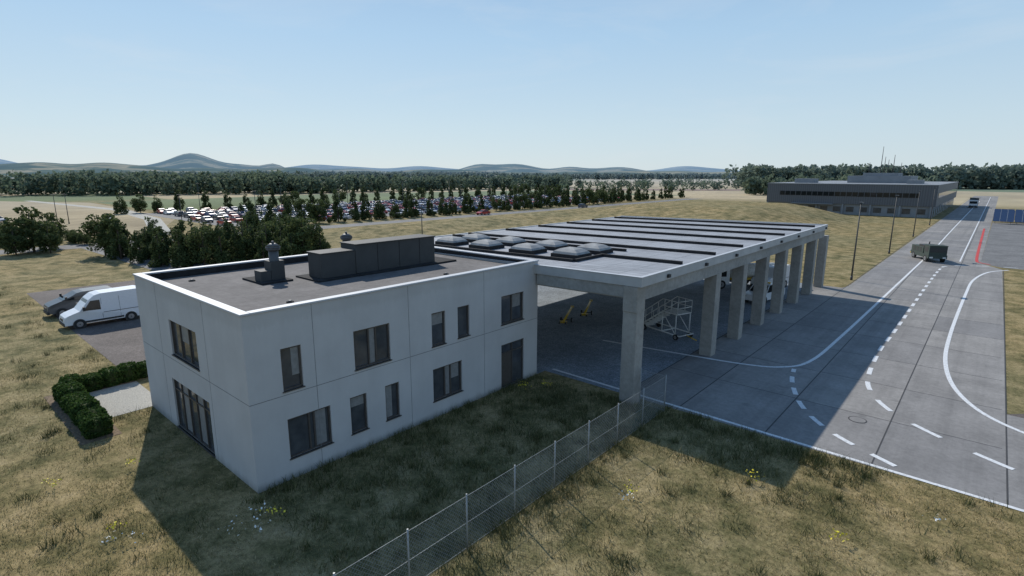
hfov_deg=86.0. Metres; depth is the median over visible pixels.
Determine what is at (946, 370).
road markings
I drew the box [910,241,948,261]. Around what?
airport service truck
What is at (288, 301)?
roof drains
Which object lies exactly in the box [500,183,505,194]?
conifer tree
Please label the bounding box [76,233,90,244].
deciduous tree
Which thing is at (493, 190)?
conifer tree
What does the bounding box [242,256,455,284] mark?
roof upstands
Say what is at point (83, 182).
distant woodland
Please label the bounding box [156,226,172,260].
conifer tree
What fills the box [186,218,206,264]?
conifer tree
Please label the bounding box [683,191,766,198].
golden field
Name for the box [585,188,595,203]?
deciduous tree
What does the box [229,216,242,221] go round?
parked car
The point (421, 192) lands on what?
deciduous tree
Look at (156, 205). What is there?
conifer tree
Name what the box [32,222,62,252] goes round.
deciduous tree
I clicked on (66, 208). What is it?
street lamp
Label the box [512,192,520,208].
conifer tree
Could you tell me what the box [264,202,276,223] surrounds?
conifer tree
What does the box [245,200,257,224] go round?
conifer tree
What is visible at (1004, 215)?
solar panel array
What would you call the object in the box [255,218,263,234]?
conifer tree
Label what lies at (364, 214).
conifer tree
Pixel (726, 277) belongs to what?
tank truck
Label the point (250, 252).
conifer tree
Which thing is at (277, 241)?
conifer tree
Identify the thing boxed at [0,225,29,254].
deciduous tree
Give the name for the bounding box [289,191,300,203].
deciduous tree
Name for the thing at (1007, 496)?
slab joints
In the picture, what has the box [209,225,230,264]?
conifer tree
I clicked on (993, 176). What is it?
distant woodland
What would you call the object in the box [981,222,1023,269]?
apron asphalt
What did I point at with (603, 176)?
distant woodland
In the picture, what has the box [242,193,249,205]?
conifer tree
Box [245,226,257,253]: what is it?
conifer tree
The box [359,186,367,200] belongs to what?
conifer tree
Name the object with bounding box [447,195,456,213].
conifer tree
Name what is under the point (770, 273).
white service van
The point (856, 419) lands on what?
manhole cover
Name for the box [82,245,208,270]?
driveway
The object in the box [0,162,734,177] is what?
hills
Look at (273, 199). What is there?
conifer tree
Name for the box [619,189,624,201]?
conifer tree
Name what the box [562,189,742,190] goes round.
ploughed field
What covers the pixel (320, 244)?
conifer tree
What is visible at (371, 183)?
distant woodland
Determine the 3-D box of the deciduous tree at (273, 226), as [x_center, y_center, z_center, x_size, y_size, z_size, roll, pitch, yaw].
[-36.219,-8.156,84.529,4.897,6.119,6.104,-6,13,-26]
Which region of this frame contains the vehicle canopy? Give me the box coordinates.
[434,216,828,404]
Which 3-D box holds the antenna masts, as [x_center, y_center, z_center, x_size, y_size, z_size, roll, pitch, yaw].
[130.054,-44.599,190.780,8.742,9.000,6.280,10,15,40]
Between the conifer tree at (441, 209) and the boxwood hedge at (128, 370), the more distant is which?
the conifer tree at (441, 209)
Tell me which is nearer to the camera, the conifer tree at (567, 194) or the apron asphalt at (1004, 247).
the apron asphalt at (1004, 247)
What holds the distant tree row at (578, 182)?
on the ground at (24, 273)
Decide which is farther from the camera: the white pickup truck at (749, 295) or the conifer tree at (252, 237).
the conifer tree at (252, 237)
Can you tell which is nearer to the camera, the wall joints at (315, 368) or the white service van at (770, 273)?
the wall joints at (315, 368)
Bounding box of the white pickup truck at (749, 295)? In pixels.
[745,282,784,304]
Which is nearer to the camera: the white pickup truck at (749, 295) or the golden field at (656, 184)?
the white pickup truck at (749, 295)
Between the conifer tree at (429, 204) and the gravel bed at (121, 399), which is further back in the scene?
the conifer tree at (429, 204)
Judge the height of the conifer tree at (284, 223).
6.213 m
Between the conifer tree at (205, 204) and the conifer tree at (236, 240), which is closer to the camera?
the conifer tree at (236, 240)
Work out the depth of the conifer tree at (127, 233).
81.40 m
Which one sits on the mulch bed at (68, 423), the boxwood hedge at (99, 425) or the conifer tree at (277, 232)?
the boxwood hedge at (99, 425)
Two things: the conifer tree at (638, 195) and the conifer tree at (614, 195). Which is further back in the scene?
the conifer tree at (638, 195)
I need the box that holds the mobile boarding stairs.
[644,296,696,340]
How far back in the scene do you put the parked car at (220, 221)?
130.93 m
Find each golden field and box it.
[405,180,744,187]
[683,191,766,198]
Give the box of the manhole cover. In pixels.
[848,416,866,422]
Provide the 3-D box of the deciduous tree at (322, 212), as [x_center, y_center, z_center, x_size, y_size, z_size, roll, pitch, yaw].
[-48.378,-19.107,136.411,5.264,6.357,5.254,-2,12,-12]
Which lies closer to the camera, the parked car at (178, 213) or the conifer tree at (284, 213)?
the conifer tree at (284, 213)
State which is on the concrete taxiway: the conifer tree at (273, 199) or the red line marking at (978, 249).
the red line marking at (978, 249)
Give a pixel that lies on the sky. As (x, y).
(645, 85)
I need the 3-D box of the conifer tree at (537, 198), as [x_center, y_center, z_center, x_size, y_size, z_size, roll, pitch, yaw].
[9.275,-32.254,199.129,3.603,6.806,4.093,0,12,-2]
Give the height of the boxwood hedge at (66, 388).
1.242 m
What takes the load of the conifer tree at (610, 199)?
on the ground at (24, 273)
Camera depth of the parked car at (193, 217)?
141.58 m
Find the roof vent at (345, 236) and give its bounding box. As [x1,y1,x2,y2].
[340,232,351,241]
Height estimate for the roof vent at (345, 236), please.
2.000 m
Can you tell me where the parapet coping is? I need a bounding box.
[132,246,538,316]
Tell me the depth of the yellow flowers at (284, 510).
21.14 m
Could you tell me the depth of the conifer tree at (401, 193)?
240.20 m
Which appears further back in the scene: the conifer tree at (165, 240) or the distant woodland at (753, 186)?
the distant woodland at (753, 186)
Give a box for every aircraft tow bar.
[558,306,573,323]
[580,299,592,315]
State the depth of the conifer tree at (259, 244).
74.17 m
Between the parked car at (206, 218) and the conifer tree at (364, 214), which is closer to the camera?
the parked car at (206, 218)
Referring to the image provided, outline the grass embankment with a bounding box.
[320,204,631,242]
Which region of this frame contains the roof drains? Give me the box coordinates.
[188,272,448,302]
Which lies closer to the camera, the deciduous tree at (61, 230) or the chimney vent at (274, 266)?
the chimney vent at (274, 266)
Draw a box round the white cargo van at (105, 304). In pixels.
[59,285,138,328]
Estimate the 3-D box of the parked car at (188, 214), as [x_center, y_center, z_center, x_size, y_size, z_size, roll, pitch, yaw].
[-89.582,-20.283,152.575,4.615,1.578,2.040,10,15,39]
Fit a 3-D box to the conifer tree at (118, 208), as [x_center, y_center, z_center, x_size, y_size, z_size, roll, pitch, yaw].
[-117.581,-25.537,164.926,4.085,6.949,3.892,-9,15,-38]
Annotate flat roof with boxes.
[148,248,523,311]
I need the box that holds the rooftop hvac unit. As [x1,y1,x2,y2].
[306,234,434,278]
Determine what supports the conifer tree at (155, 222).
on the ground at (24, 273)
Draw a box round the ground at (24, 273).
[0,177,1023,575]
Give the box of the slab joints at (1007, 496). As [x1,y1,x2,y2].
[641,197,1008,504]
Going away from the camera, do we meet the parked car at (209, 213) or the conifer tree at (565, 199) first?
the parked car at (209, 213)
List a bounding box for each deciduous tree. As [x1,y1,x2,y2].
[0,205,53,251]
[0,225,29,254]
[29,212,66,247]
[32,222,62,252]
[63,231,76,242]
[68,233,79,243]
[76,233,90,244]
[77,213,120,254]
[94,218,124,252]
[129,194,147,212]
[183,225,218,264]
[261,214,286,237]
[277,193,290,204]
[279,232,302,256]
[282,217,323,253]
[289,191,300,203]
[292,198,313,220]
[310,199,327,222]
[316,197,329,209]
[331,189,346,200]
[389,212,394,218]
[415,187,425,198]
[489,197,503,210]
[513,185,523,194]
[517,193,528,208]
[520,184,528,193]
[528,191,535,197]
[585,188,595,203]
[596,188,609,201]
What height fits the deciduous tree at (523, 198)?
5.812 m
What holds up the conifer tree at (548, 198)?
on the ground at (24, 273)
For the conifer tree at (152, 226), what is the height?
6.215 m
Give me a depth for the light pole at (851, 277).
64.17 m
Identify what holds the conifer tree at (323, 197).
on the ground at (24, 273)
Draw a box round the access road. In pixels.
[0,199,692,254]
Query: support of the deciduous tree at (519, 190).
on the ground at (24, 273)
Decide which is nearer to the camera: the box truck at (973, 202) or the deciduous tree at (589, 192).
the box truck at (973, 202)
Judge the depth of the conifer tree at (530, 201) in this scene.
196.95 m
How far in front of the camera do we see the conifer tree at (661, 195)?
273.64 m
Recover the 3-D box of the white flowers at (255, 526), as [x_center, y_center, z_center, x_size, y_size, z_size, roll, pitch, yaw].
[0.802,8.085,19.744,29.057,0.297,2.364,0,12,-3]
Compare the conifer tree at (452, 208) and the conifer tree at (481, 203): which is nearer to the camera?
the conifer tree at (452, 208)
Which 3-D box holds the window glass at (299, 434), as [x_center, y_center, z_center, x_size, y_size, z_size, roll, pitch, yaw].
[-6.601,4.075,26.475,6.868,5.456,18.007,28,30,66]
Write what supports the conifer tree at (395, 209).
on the ground at (24, 273)
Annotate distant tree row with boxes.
[510,178,712,189]
[560,179,787,191]
[570,179,722,186]
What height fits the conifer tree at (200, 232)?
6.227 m
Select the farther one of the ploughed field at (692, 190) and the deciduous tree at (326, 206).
the ploughed field at (692, 190)
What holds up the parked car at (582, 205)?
on the access road
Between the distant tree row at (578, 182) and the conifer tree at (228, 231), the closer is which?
the conifer tree at (228, 231)
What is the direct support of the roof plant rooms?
on the walls at (926, 189)
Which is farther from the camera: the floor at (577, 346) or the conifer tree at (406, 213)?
the conifer tree at (406, 213)
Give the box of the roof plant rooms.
[794,173,924,183]
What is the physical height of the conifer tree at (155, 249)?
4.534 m
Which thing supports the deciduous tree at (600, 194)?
on the ground at (24, 273)
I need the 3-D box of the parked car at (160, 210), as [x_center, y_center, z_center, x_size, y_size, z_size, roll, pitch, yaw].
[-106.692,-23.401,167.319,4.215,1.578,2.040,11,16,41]
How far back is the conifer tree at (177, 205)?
176.84 m
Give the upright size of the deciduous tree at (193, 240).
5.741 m
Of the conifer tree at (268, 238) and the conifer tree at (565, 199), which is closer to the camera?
the conifer tree at (268, 238)
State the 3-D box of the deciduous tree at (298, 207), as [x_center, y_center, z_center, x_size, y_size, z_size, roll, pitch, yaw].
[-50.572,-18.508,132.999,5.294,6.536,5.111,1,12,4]
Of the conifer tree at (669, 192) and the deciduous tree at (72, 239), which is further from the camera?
the conifer tree at (669, 192)
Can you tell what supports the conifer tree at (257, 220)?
on the ground at (24, 273)
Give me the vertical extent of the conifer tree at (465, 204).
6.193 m
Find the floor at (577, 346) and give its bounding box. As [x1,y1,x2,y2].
[537,279,801,391]
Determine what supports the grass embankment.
on the ground at (24, 273)
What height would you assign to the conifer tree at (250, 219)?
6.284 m
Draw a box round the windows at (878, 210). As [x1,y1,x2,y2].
[780,188,956,216]
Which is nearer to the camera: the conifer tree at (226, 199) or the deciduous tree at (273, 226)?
the deciduous tree at (273, 226)
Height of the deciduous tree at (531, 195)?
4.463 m
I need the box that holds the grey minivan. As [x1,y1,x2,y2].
[43,285,111,316]
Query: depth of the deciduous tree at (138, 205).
168.69 m
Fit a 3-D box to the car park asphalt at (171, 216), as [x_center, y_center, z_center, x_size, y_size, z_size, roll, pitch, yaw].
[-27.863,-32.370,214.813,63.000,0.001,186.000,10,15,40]
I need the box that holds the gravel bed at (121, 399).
[90,381,151,416]
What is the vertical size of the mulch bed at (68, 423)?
0.001 m
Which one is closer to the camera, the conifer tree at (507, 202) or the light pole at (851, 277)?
the light pole at (851, 277)
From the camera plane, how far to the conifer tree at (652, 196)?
268.24 m
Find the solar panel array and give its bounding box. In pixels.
[993,209,1023,223]
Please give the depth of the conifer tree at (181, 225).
78.03 m
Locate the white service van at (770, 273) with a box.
[750,264,789,286]
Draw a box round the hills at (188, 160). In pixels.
[144,153,644,172]
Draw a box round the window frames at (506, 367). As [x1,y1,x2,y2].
[170,292,523,460]
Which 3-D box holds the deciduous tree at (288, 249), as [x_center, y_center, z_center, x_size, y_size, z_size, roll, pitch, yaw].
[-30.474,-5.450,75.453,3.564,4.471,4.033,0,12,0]
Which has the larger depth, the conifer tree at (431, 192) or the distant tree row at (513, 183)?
the distant tree row at (513, 183)
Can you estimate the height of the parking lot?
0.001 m
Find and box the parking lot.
[27,280,145,365]
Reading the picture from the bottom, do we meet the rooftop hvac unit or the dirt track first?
the rooftop hvac unit
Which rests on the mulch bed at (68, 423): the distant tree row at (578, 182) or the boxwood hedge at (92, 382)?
the boxwood hedge at (92, 382)
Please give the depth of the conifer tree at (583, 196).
220.68 m
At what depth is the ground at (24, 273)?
21.32 m
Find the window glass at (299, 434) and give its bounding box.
[173,293,520,454]
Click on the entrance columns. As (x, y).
(869, 212)
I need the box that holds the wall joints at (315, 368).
[144,286,535,463]
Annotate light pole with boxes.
[850,202,863,279]
[888,195,898,253]
[912,192,919,236]
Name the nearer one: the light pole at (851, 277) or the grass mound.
the light pole at (851, 277)
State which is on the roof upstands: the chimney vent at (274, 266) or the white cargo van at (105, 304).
the chimney vent at (274, 266)
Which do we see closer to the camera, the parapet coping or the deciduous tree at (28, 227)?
the parapet coping
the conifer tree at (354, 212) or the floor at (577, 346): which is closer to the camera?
the floor at (577, 346)
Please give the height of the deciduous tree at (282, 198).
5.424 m
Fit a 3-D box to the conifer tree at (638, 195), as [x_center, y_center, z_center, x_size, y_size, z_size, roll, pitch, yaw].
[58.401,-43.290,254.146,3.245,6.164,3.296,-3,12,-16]
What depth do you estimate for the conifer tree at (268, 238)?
77.48 m
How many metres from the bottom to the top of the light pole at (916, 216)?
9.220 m
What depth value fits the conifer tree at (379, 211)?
148.74 m
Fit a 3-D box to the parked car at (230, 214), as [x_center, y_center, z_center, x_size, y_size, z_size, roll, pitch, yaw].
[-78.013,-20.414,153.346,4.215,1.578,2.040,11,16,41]
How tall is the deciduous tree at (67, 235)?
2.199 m
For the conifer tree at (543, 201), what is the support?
on the ground at (24, 273)
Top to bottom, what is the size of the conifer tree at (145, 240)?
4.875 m
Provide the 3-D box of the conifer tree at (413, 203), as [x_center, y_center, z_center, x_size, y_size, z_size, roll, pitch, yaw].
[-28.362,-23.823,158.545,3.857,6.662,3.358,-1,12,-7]
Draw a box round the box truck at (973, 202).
[968,198,978,207]
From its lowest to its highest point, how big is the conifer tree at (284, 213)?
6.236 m
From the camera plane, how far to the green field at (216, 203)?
257.33 m
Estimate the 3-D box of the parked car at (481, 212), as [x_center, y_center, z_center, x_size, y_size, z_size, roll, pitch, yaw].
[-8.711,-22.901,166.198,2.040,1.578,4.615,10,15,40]
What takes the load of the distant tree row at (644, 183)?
on the ground at (24, 273)
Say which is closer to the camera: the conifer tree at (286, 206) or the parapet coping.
the parapet coping
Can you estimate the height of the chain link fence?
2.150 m
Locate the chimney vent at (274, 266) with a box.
[254,241,285,281]
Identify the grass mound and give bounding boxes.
[554,200,875,234]
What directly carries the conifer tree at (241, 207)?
on the ground at (24, 273)
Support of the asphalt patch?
on the concrete taxiway
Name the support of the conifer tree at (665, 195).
on the ground at (24, 273)
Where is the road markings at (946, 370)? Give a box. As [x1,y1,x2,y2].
[552,197,1023,511]
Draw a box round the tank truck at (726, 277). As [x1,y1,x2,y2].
[720,262,774,288]
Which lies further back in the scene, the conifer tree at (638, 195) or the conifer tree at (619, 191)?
the conifer tree at (619, 191)
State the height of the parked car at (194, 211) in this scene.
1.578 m
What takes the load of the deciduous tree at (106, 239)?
on the ground at (24, 273)
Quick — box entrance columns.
[790,202,931,217]
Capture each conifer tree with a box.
[105,218,130,259]
[113,192,129,213]
[117,222,132,256]
[127,230,148,263]
[140,216,165,246]
[140,226,151,259]
[145,218,158,232]
[147,228,165,257]
[147,234,169,267]
[151,196,162,212]
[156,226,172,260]
[168,227,175,247]
[168,229,191,267]
[169,229,192,267]
[171,219,187,241]
[173,190,185,210]
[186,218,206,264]
[192,218,209,257]
[200,190,212,208]
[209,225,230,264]
[220,216,228,230]
[222,220,233,252]
[223,192,232,207]
[228,226,245,262]
[229,215,255,260]
[237,202,244,211]
[241,212,257,241]
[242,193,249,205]
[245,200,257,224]
[245,211,260,232]
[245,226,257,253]
[253,209,264,231]
[253,231,268,259]
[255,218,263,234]
[256,190,266,205]
[260,223,274,257]
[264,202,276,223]
[268,190,277,206]
[273,218,287,240]
[275,227,285,256]
[277,210,288,221]
[281,200,291,217]
[283,216,302,247]
[308,190,314,203]
[311,226,331,250]
[320,187,328,201]
[331,197,343,221]
[349,188,357,201]
[349,200,360,220]
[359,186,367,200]
[359,197,369,219]
[372,195,386,218]
[374,188,380,200]
[389,187,396,199]
[389,198,401,217]
[398,185,404,200]
[401,194,411,217]
[406,187,412,198]
[408,194,419,215]
[426,197,433,215]
[427,188,433,198]
[437,194,447,214]
[438,188,444,197]
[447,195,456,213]
[448,186,453,196]
[461,195,468,212]
[463,185,469,195]
[467,195,474,211]
[474,184,480,196]
[478,194,484,209]
[491,186,495,194]
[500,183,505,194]
[502,193,510,209]
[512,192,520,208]
[524,193,533,207]
[533,190,541,207]
[539,190,546,204]
[545,190,552,206]
[553,193,558,205]
[557,185,561,195]
[560,190,567,205]
[565,189,570,204]
[571,188,580,204]
[580,189,585,202]
[606,188,612,202]
[612,189,617,200]
[617,185,622,196]
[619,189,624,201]
[624,189,629,200]
[634,188,641,200]
[640,189,645,199]
[650,189,655,198]
[658,188,662,198]
[663,186,668,198]
[668,186,673,197]
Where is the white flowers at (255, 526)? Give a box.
[100,490,940,544]
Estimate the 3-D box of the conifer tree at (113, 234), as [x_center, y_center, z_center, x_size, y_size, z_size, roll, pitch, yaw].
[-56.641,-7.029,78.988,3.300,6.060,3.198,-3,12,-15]
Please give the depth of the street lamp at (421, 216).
92.43 m
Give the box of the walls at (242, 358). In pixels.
[134,261,537,493]
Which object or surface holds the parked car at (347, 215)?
on the car park asphalt at (171, 216)
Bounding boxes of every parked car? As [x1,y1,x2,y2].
[157,208,163,213]
[163,209,173,214]
[174,211,184,216]
[183,212,194,217]
[188,209,197,213]
[190,215,200,220]
[197,210,205,215]
[200,216,213,221]
[204,211,215,216]
[212,214,224,219]
[216,218,231,224]
[227,212,238,216]
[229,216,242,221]
[342,213,351,218]
[476,210,489,214]
[578,203,587,207]
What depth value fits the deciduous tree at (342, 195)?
217.88 m
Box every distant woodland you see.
[0,169,306,195]
[106,170,469,179]
[286,173,573,192]
[460,172,736,179]
[721,162,1023,189]
[741,173,939,194]
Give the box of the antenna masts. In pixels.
[868,148,901,172]
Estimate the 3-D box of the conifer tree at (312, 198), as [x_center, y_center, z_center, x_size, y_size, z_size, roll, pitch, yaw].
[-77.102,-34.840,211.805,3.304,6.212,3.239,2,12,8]
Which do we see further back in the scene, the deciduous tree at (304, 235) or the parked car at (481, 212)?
the parked car at (481, 212)
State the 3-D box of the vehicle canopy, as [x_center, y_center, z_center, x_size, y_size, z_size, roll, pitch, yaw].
[11.472,-2.121,52.371,24.800,7.714,42.930,10,15,40]
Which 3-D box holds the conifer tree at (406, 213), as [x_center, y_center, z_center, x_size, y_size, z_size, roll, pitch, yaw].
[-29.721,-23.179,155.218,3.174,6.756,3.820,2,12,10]
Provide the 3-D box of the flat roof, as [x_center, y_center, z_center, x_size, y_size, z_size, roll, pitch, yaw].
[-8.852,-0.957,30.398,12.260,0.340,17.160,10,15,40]
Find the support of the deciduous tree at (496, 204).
on the ground at (24, 273)
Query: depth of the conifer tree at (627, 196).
249.29 m
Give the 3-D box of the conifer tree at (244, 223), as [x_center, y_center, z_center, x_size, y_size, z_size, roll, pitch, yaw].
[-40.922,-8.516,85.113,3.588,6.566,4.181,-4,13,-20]
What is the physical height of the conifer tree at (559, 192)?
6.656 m
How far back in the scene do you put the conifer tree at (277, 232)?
79.37 m
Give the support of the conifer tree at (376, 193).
on the ground at (24, 273)
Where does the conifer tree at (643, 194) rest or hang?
on the ground at (24, 273)
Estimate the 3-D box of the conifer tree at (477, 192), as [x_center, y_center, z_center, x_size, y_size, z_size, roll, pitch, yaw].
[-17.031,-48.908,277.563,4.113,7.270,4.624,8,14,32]
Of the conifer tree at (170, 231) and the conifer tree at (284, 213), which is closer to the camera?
the conifer tree at (170, 231)
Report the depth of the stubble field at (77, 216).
166.92 m
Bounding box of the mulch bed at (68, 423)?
[44,381,134,444]
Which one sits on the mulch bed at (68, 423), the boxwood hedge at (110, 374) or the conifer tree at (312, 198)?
the boxwood hedge at (110, 374)
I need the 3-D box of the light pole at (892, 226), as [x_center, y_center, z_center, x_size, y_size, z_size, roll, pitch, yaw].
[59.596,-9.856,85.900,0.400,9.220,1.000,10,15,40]
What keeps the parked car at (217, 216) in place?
on the car park asphalt at (171, 216)
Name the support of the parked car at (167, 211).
on the car park asphalt at (171, 216)
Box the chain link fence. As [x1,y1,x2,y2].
[333,368,666,575]
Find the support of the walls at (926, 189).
on the ground at (24, 273)
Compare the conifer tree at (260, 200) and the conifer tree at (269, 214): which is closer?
the conifer tree at (269, 214)
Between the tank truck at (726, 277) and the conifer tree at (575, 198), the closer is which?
the tank truck at (726, 277)
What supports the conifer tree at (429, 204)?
on the ground at (24, 273)
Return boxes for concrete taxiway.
[640,196,1023,509]
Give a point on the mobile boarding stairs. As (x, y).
(673, 311)
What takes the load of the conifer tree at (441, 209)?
on the ground at (24, 273)
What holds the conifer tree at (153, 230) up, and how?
on the ground at (24, 273)
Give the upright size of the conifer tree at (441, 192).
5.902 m
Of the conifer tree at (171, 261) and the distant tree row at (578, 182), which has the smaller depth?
the conifer tree at (171, 261)
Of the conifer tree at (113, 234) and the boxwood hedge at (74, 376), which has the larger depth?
the conifer tree at (113, 234)
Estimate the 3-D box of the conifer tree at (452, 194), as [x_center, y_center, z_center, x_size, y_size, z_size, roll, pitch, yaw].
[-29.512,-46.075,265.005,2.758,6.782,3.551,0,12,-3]
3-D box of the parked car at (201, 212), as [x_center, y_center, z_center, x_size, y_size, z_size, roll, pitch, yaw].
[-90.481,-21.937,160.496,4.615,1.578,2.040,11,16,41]
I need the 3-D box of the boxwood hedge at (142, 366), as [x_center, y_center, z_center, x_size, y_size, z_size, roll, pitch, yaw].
[-22.515,4.956,33.731,1.224,0.995,1.192,10,15,40]
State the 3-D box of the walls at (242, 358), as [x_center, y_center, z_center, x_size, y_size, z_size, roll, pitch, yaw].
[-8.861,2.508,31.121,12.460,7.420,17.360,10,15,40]
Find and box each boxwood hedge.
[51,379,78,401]
[56,382,86,406]
[58,373,83,383]
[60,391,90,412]
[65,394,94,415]
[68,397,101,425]
[79,372,103,391]
[79,413,113,439]
[98,366,122,386]
[116,361,140,382]
[135,360,147,377]
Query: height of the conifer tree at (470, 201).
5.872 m
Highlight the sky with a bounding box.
[0,0,1023,170]
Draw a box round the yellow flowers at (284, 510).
[42,379,847,541]
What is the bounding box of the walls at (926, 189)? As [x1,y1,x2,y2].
[766,181,957,217]
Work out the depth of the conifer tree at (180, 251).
70.60 m
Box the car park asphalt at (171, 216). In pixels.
[145,201,599,226]
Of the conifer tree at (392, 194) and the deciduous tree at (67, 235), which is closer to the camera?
the deciduous tree at (67, 235)
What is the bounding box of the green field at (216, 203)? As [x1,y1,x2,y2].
[96,190,684,210]
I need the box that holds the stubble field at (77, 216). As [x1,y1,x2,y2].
[0,201,174,238]
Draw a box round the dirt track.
[29,201,169,233]
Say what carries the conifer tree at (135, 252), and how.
on the ground at (24, 273)
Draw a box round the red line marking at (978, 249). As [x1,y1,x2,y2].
[975,229,990,264]
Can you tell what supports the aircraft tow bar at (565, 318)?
on the floor at (577, 346)
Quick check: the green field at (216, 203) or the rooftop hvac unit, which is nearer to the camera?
the rooftop hvac unit
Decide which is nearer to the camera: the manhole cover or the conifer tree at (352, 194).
the manhole cover
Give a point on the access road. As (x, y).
(64, 247)
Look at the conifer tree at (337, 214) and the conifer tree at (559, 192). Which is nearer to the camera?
the conifer tree at (337, 214)
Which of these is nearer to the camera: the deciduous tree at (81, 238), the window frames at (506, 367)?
the window frames at (506, 367)
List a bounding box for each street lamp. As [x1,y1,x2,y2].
[62,194,69,223]
[419,204,423,233]
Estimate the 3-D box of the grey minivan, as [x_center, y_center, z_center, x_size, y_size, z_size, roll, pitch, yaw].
[-38.477,1.209,48.969,2.360,2.090,5.030,10,15,40]
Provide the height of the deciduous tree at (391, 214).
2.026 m
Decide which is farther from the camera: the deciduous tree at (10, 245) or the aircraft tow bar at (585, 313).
the deciduous tree at (10, 245)
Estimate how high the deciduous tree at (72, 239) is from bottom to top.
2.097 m
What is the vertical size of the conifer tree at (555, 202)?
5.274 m
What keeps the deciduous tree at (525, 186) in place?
on the ground at (24, 273)
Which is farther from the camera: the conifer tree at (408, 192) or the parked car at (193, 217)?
the conifer tree at (408, 192)
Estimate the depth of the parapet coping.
25.36 m
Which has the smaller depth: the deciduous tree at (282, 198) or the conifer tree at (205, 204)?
the conifer tree at (205, 204)
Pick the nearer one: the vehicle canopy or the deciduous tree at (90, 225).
the vehicle canopy
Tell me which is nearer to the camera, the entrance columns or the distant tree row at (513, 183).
the entrance columns
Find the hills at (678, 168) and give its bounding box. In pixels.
[0,159,738,171]
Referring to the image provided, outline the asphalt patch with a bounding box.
[1007,414,1023,417]

